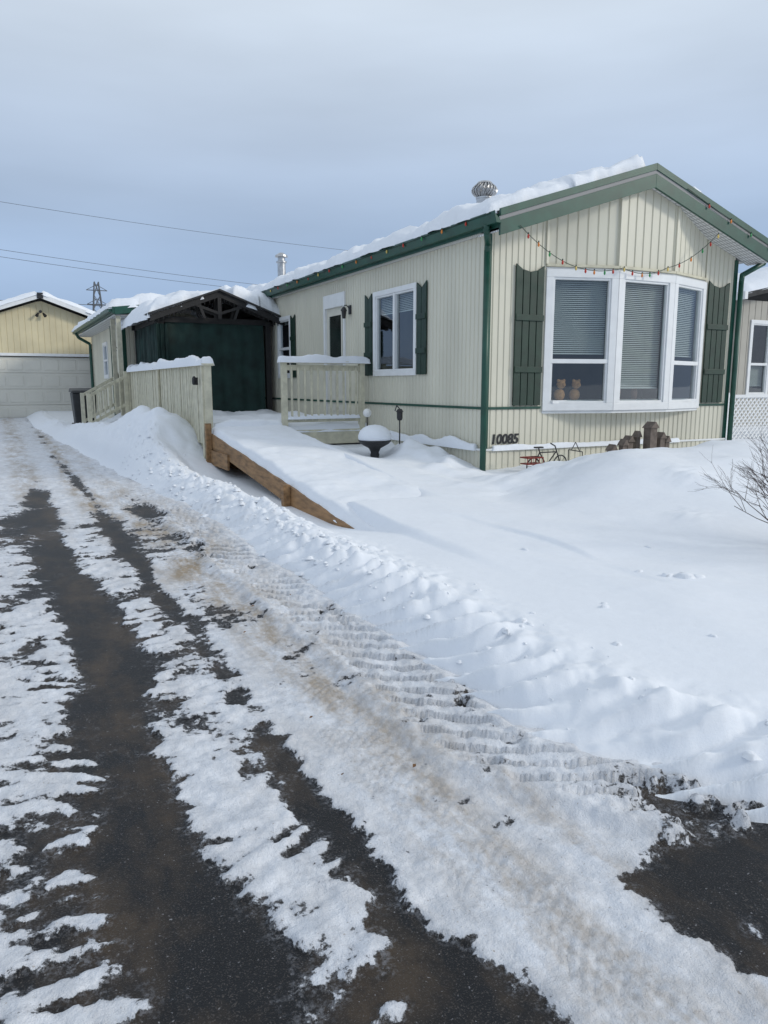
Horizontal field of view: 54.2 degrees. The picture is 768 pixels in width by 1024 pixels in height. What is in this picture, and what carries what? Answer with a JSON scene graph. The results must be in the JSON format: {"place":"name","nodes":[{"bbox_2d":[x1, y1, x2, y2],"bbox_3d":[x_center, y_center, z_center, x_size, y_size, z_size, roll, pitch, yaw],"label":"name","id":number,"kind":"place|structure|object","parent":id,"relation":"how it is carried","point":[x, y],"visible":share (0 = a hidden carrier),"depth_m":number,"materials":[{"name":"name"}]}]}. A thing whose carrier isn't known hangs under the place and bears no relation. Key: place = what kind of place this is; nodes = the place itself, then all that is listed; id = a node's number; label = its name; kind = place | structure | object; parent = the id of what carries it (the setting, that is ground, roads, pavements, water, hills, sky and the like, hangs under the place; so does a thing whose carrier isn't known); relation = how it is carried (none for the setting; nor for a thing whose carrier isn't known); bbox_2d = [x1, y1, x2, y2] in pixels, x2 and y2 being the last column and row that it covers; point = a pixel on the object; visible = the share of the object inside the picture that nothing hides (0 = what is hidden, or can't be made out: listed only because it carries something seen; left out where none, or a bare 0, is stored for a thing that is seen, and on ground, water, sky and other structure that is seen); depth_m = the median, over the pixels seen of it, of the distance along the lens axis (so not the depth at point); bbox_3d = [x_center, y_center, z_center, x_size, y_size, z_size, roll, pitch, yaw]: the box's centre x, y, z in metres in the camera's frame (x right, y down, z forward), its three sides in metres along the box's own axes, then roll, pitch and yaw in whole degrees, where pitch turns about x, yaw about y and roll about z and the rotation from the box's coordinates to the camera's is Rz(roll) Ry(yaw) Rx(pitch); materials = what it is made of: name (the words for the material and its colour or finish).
{"place":"outdoors","nodes":[
{"label":"outdoors","id":0,"kind":"place"},
{"bbox_2d":[0,417,767,1023],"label":"driveway","id":1,"kind":"structure","parent":0,"point":[196,827],"depth_m":2.69,"materials":[{"name":"white snow"}]},
{"bbox_2d":[0,0,767,311],"label":"sky","id":2,"kind":"structure","parent":0,"point":[344,125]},
{"bbox_2d":[27,405,767,823],"bbox_3d":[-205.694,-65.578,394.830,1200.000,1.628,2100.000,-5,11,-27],"label":"snowy ground","id":3,"kind":"structure","parent":0,"point":[587,529],"depth_m":5.30,"materials":[{"name":"white snow"}]},
{"bbox_2d":[0,291,94,417],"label":"detached garage","id":4,"kind":"structure","parent":3,"relation":"on","point":[44,359],"depth_m":27.05,"materials":[{"name":"yellow"}]},
{"bbox_2d":[0,356,93,417],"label":"sectional door","id":5,"kind":"structure","parent":4,"relation":"in","point":[28,385],"depth_m":27.20,"materials":[{"name":"paint"}]},
{"bbox_2d":[68,388,95,423],"bbox_3d":[-8.002,-2.739,20.032,0.654,1.119,0.812,-5,11,-27],"label":"wheeled trash bin","id":6,"kind":"object","parent":3,"relation":"on","point":[75,401],"visible":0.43,"depth_m":19.68,"materials":[{"name":"plastic"}]},
{"bbox_2d":[86,281,106,310],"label":"transmission tower","id":7,"kind":"structure","parent":3,"relation":"on","point":[94,290],"depth_m":136.76,"materials":[{"name":"metal"}]},
{"bbox_2d":[71,288,246,417],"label":"addition","id":8,"kind":"structure","parent":3,"relation":"on","point":[112,349],"depth_m":19.82,"materials":[{"name":"beige"}]},
{"bbox_2d":[102,342,108,378],"bbox_3d":[-8.605,-4.708,23.340,0.110,1.100,1.000,-5,11,-27],"label":"rear window","id":9,"kind":"structure","parent":8,"relation":"in","point":[104,345],"depth_m":23.54,"materials":[{"name":"white plastic"}]},
{"bbox_2d":[80,354,420,530],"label":"wooden deck and ramp","id":10,"kind":"structure","parent":3,"relation":"on","point":[287,457],"depth_m":11.99,"materials":[{"name":"brown wood"}]},
{"bbox_2d":[121,285,288,411],"bbox_3d":[-4.459,-3.865,18.175,3.279,3.059,3.999,-5,11,-27],"label":"curtained gazebo","id":11,"kind":"object","parent":10,"relation":"on","point":[223,327],"visible":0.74,"depth_m":16.90,"materials":[{"name":"green fabric"}]},
{"bbox_2d":[363,408,371,425],"bbox_3d":[-0.269,-1.173,12.091,0.140,0.980,0.140,-5,11,-27],"label":"solar garden light","id":12,"kind":"object","parent":3,"relation":"on","point":[367,412],"visible":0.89,"depth_m":11.98,"materials":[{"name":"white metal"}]},
{"bbox_2d":[358,425,390,457],"bbox_3d":[-0.136,-0.965,11.089,0.490,0.645,0.490,-5,11,-27],"label":"bird bath","id":13,"kind":"object","parent":3,"relation":"on","point":[374,439],"visible":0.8,"depth_m":10.90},
{"bbox_2d":[395,405,402,443],"bbox_3d":[0.225,-1.039,11.225,0.111,1.105,0.136,8,13,40],"label":"solar garden light","id":14,"kind":"object","parent":3,"relation":"on","point":[399,411],"visible":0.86,"depth_m":11.14,"materials":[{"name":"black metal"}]},
{"bbox_2d":[121,420,767,760],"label":"snow clods","id":15,"kind":"object","parent":3,"relation":"on","point":[750,755],"visible":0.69,"depth_m":5.80,"materials":[{"name":"white snow"}]},
{"bbox_2d":[282,267,696,399],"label":"interior walls","id":16,"kind":"structure","parent":3,"relation":"on","point":[590,376],"depth_m":13.19,"materials":[{"name":"grey paint"}]},
{"bbox_2d":[263,236,484,447],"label":"side wall","id":17,"kind":"structure","parent":16,"relation":"attached to","point":[453,275],"depth_m":11.43,"materials":[{"name":"beige metal"}]},
{"bbox_2d":[277,315,290,377],"bbox_3d":[-2.204,-3.690,16.871,0.110,1.350,0.860,-5,11,-27],"label":"frame","id":18,"kind":"object","parent":17,"relation":"attached to","point":[280,349],"visible":0.46,"depth_m":17.08,"materials":[{"name":"white plastic"}]},
{"bbox_2d":[290,315,295,377],"bbox_3d":[-1.984,-3.597,16.323,0.043,1.329,0.260,-5,11,-27],"label":"shutter","id":19,"kind":"object","parent":17,"relation":"attached to","point":[292,337],"visible":0.83,"depth_m":16.28,"materials":[{"name":"green paint"}]},
{"bbox_2d":[323,291,345,413],"bbox_3d":[-0.928,-2.960,14.444,0.080,2.380,1.000,-5,11,-27],"label":"door frame","id":20,"kind":"object","parent":17,"relation":"attached to","point":[335,300],"visible":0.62,"depth_m":14.32,"materials":[{"name":"white wood"}]},
{"bbox_2d":[327,306,342,413],"bbox_3d":[-0.915,-2.838,14.472,0.050,2.130,0.860,-5,11,-27],"label":"door leaf","id":21,"kind":"object","parent":20,"relation":"in","point":[333,312],"visible":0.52,"depth_m":14.56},
{"bbox_2d":[330,315,340,356],"bbox_3d":[-0.921,-3.321,14.387,0.004,0.850,0.560,-5,11,-27],"label":"door light backing","id":22,"kind":"object","parent":21,"relation":"in","point":[335,336],"depth_m":14.39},
{"bbox_2d":[341,305,351,318],"bbox_3d":[-0.699,-3.639,13.639,0.195,0.248,0.113,-5,11,-27],"label":"wall lantern","id":23,"kind":"object","parent":17,"relation":"attached to","point":[343,310],"depth_m":13.61,"materials":[{"name":"black metal"}]},
{"bbox_2d":[364,293,372,375],"bbox_3d":[-0.277,-3.068,13.043,0.043,1.379,0.270,-5,11,-27],"label":"shutter","id":24,"kind":"object","parent":17,"relation":"attached to","point":[368,327],"visible":0.92,"depth_m":13.01,"materials":[{"name":"green paint"}]},
{"bbox_2d":[373,282,416,375],"bbox_3d":[0.194,-2.937,12.267,0.110,1.400,1.490,-5,11,-27],"label":"frame","id":25,"kind":"object","parent":17,"relation":"attached to","point":[394,292],"visible":0.8,"depth_m":12.27,"materials":[{"name":"white plastic"}]},
{"bbox_2d":[382,291,412,315],"bbox_3d":[0.265,-3.402,12.226,0.020,0.292,1.310,-5,11,-27],"label":"blind","id":26,"kind":"object","parent":25,"relation":"attached to","point":[399,303],"visible":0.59,"depth_m":12.20,"materials":[{"name":"white plastic"}]},
{"bbox_2d":[415,280,426,374],"bbox_3d":[0.565,-2.795,11.430,0.043,1.379,0.290,-5,11,-27],"label":"shutter","id":27,"kind":"object","parent":17,"relation":"attached to","point":[421,340],"visible":1,"depth_m":11.41,"materials":[{"name":"green paint"}]},
{"bbox_2d":[273,232,741,298],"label":"eave soffit","id":28,"kind":"structure","parent":16,"relation":"attached to","point":[417,254],"depth_m":12.06,"materials":[{"name":"metal"}]},
{"bbox_2d":[261,210,742,297],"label":"gutters","id":29,"kind":"object","parent":28,"relation":"on","point":[462,230],"visible":0.35,"depth_m":11.51,"materials":[{"name":"green paint"}]},
{"bbox_2d":[262,188,767,292],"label":"christmas lights","id":30,"kind":"object","parent":29,"relation":"hanging from","point":[624,269],"visible":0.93,"depth_m":10.75,"materials":[{"name":"multicoloured plastic"}]},
{"bbox_2d":[476,438,725,450],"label":"ledge trim","id":31,"kind":"structure","parent":16,"relation":"on","point":[478,449],"depth_m":12.05,"materials":[{"name":"white plastic"}]},
{"bbox_2d":[389,430,477,450],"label":"ledge snow","id":32,"kind":"structure","parent":31,"relation":"on","point":[450,441],"depth_m":11.07,"materials":[{"name":"white snow"}]},
{"bbox_2d":[491,438,679,450],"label":"ledge snow front","id":33,"kind":"structure","parent":31,"relation":"on","point":[545,446],"depth_m":10.76,"materials":[{"name":"white snow"}]},
{"bbox_2d":[488,221,736,448],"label":"front wall","id":34,"kind":"structure","parent":16,"relation":"attached to","point":[511,250],"depth_m":10.53,"materials":[{"name":"beige"}]},
{"bbox_2d":[265,233,738,448],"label":"green trim","id":35,"kind":"structure","parent":34,"relation":"attached to","point":[725,403],"depth_m":12.02,"materials":[{"name":"paint"}]},
{"bbox_2d":[492,433,518,443],"bbox_3d":[1.682,-1.012,10.389,0.443,0.141,0.012,-5,11,-27],"label":"house number","id":36,"kind":"object","parent":34,"relation":"attached to","point":[507,439],"visible":1,"depth_m":10.39,"materials":[{"name":"black metal"}]},
{"bbox_2d":[512,264,544,405],"bbox_3d":[1.982,-2.408,10.280,0.470,1.879,0.043,-5,11,-27],"label":"shutter","id":37,"kind":"object","parent":34,"relation":"attached to","point":[528,323],"visible":1,"depth_m":10.27,"materials":[{"name":"green paint"}]},
{"bbox_2d":[542,267,705,413],"bbox_3d":[3.686,-2.472,11.024,3.125,1.998,0.300,-5,11,-27],"label":"bay head and sill","id":38,"kind":"object","parent":34,"relation":"attached to","point":[620,411],"visible":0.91,"depth_m":10.80,"materials":[{"name":"white plastic"}]},
{"bbox_2d":[541,268,619,410],"bbox_3d":[2.744,-2.405,10.591,1.073,1.930,0.145,-2,10,-11],"label":"sash","id":39,"kind":"object","parent":38,"relation":"attached to","point":[555,302],"visible":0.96,"depth_m":10.57,"materials":[{"name":"white plastic"}]},
{"bbox_2d":[551,398,696,403],"bbox_3d":[3.591,-1.683,11.377,2.900,0.045,0.330,-5,11,-27],"label":"sill shelf","id":40,"kind":"object","parent":39,"relation":"attached to","point":[557,401],"visible":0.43,"depth_m":11.27,"materials":[{"name":"white plastic"}]},
{"bbox_2d":[554,379,580,399],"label":"plush toys","id":41,"kind":"object","parent":40,"relation":"on","point":[559,393],"visible":0.97,"depth_m":10.77},
{"bbox_2d":[620,388,636,398],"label":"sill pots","id":42,"kind":"object","parent":40,"relation":"on","point":[633,393],"visible":0.34,"depth_m":11.30,"materials":[{"name":"grey"}]},
{"bbox_2d":[546,263,619,268],"bbox_3d":[2.752,-3.396,10.376,1.073,0.035,0.050,-2,10,-11],"label":"wood strip","id":43,"kind":"object","parent":38,"relation":"on","point":[586,266],"visible":1,"depth_m":10.36,"materials":[{"name":"beige wood"}]},
{"bbox_2d":[549,198,620,265],"bbox_3d":[2.750,-3.883,10.306,1.073,0.980,0.014,-2,10,-11],"label":"gable siding","id":44,"kind":"object","parent":43,"relation":"on","point":[589,236],"visible":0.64,"depth_m":10.32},
{"bbox_2d":[613,271,675,409],"bbox_3d":[3.744,-2.463,10.934,1.090,1.930,0.145,-5,11,-27],"label":"sash","id":45,"kind":"object","parent":38,"relation":"attached to","point":[667,281],"visible":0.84,"depth_m":10.98,"materials":[{"name":"white plastic"}]},
{"bbox_2d":[620,266,675,273],"bbox_3d":[3.765,-3.454,10.723,1.090,0.035,0.050,-5,11,-27],"label":"wood strip","id":46,"kind":"object","parent":38,"relation":"on","point":[647,269],"visible":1,"depth_m":10.69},
{"bbox_2d":[621,189,677,270],"bbox_3d":[3.760,-4.014,10.639,1.090,1.127,0.014,-5,11,-27],"label":"gable siding","id":47,"kind":"object","parent":46,"relation":"on","point":[649,228],"visible":0.84,"depth_m":10.63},
{"bbox_2d":[668,276,706,408],"bbox_3d":[4.599,-2.564,11.531,1.054,1.930,0.145,-9,13,-43],"label":"sash","id":48,"kind":"object","parent":38,"relation":"attached to","point":[700,288],"visible":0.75,"depth_m":11.65,"materials":[{"name":"white plastic"}]},
{"bbox_2d":[676,271,707,280],"bbox_3d":[4.632,-3.557,11.329,1.054,0.035,0.050,-9,13,-43],"label":"wood strip","id":49,"kind":"object","parent":38,"relation":"on","point":[691,276],"visible":1,"depth_m":11.31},
{"bbox_2d":[677,210,707,276],"bbox_3d":[4.623,-4.016,11.260,1.054,0.924,0.014,-9,13,-43],"label":"gable siding","id":50,"kind":"object","parent":49,"relation":"on","point":[693,239],"visible":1,"depth_m":11.23,"materials":[{"name":"beige metal"}]},
{"bbox_2d":[700,281,729,402],"bbox_3d":[5.282,-2.690,11.953,0.470,1.879,0.043,-5,11,-27],"label":"shutter","id":51,"kind":"object","parent":34,"relation":"attached to","point":[713,373],"visible":1,"depth_m":11.95,"materials":[{"name":"green paint"}]},
{"bbox_2d":[391,440,710,469],"bbox_3d":[1.036,-1.409,16.078,4.810,0.815,10.730,-5,11,-27],"label":"skirting","id":52,"kind":"object","parent":3,"relation":"on","point":[502,459],"visible":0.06,"depth_m":10.66,"materials":[{"name":"beige"}]},
{"bbox_2d":[520,442,582,468],"bbox_3d":[2.318,-0.737,10.263,1.026,0.425,0.179,-5,11,-27],"label":"bicycle garden ornament","id":53,"kind":"object","parent":3,"relation":"on","point":[531,458],"visible":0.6,"depth_m":10.15,"materials":[{"name":"black metal"}]},
{"bbox_2d":[480,224,765,470],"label":"downspouts","id":54,"kind":"object","parent":3,"relation":"on","point":[485,329],"visible":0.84,"depth_m":10.08,"materials":[{"name":"green paint"}]},
{"bbox_2d":[605,421,671,451],"bbox_3d":[3.585,-0.762,10.508,1.092,0.998,0.266,-5,11,-27],"label":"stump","id":55,"kind":"object","parent":3,"relation":"on","point":[653,437],"visible":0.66,"depth_m":10.43,"materials":[{"name":"brown wood"}]},
{"bbox_2d":[689,424,767,522],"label":"bare shrub","id":56,"kind":"object","parent":3,"relation":"on","point":[764,496],"visible":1,"depth_m":6.15,"materials":[{"name":"brown plant"}]},
{"bbox_2d":[725,393,767,439],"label":"lattice fence","id":57,"kind":"object","parent":3,"relation":"on","point":[750,397],"visible":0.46,"depth_m":15.15,"materials":[{"name":"white plastic"}]},
{"bbox_2d":[729,300,767,426],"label":"walls","id":58,"kind":"structure","parent":3,"relation":"on","point":[754,310],"depth_m":18.16,"materials":[{"name":"beige plastic"}]},
{"bbox_2d":[743,288,767,300],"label":"roof","id":59,"kind":"structure","parent":58,"relation":"on","point":[759,295],"depth_m":24.03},
{"bbox_2d":[736,291,747,299],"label":"white fascia","id":60,"kind":"structure","parent":59,"relation":"attached to","point":[745,294],"depth_m":17.25,"materials":[{"name":"plastic"}]},
{"bbox_2d":[737,267,767,292],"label":"roof snow","id":61,"kind":"structure","parent":59,"relation":"on","point":[756,280],"depth_m":17.88,"materials":[{"name":"white snow"}]},
{"bbox_2d":[745,320,767,394],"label":"frame","id":62,"kind":"object","parent":58,"relation":"attached to","point":[765,363],"visible":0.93,"depth_m":18.35,"materials":[{"name":"white plastic"}]},
{"bbox_2d":[749,366,761,385],"bbox_3d":[9.136,-3.354,18.568,0.600,0.481,0.020,-5,11,-27],"label":"blind","id":63,"kind":"object","parent":62,"relation":"attached to","point":[755,373],"visible":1,"depth_m":18.60,"materials":[{"name":"white plastic"}]},
{"bbox_2d":[749,325,766,391],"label":"wall","id":64,"kind":"structure","parent":3,"relation":"on","point":[759,343],"depth_m":19.10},
{"bbox_3d":[-23.617,-9.989,35.376,1.800,11.100,0.316,-5,11,-27],"label":"utility pole","id":65,"kind":"object","parent":3,"relation":"on","visible":0},
{"bbox_2d":[4,202,347,250],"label":"power line","id":66,"kind":"object","parent":65,"relation":"attached to","point":[167,227],"visible":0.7,"depth_m":41.36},
{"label":"utility pole","id":67,"kind":"object","parent":3,"relation":"on","visible":0},
{"bbox_2d":[4,257,221,286],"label":"power line","id":68,"kind":"object","parent":67,"relation":"attached to","point":[109,272],"visible":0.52,"depth_m":68.05,"materials":[{"name":"black metal"}]},
{"bbox_2d":[0,249,256,284],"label":"power line","id":69,"kind":"object","parent":67,"relation":"attached to","point":[129,268],"visible":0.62,"depth_m":68.94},
{"bbox_2d":[499,163,767,261],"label":"gable fascia","id":70,"kind":"structure","parent":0,"point":[664,187],"depth_m":10.18,"materials":[{"name":"green metal"}]},
{"bbox_2d":[479,188,767,265],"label":"gable soffit","id":71,"kind":"structure","parent":70,"relation":"attached to","point":[740,252],"depth_m":11.47,"materials":[{"name":"white metal"}]},
{"bbox_2d":[545,197,710,277],"bbox_3d":[3.689,-3.962,10.766,3.170,0.953,0.335,-5,11,-27],"label":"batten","id":72,"kind":"object","parent":71,"relation":"attached to","point":[621,238],"visible":0.82,"depth_m":10.44,"materials":[{"name":"beige"}]},
{"bbox_2d":[499,170,767,247],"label":"fascia vent strip","id":73,"kind":"object","parent":71,"relation":"attached to","point":[528,209],"visible":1,"depth_m":10.09,"materials":[{"name":"metal"}]},
{"bbox_3d":[1.155,-5.185,15.393,5.200,0.890,11.320,-5,11,-27],"label":"roof deck","id":74,"kind":"object","parent":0,"visible":0},
{"bbox_2d":[275,253,287,275],"bbox_3d":[-2.541,-5.983,18.645,0.320,0.860,0.320,-5,11,-27],"label":"chimney pipe","id":75,"kind":"object","parent":74,"relation":"on","point":[281,262],"visible":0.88,"depth_m":18.54,"materials":[{"name":"metal"}]},
{"bbox_2d":[247,154,644,290],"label":"roof snow","id":76,"kind":"structure","parent":74,"relation":"on","point":[456,214],"depth_m":10.25,"materials":[{"name":"white snow"}]},
{"bbox_2d":[471,180,497,202],"bbox_3d":[1.522,-4.744,11.394,0.397,0.515,0.397,-5,11,-27],"label":"turbine vent","id":77,"kind":"object","parent":74,"relation":"on","point":[482,190],"visible":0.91,"depth_m":11.27,"materials":[{"name":"metal"}]}
]}

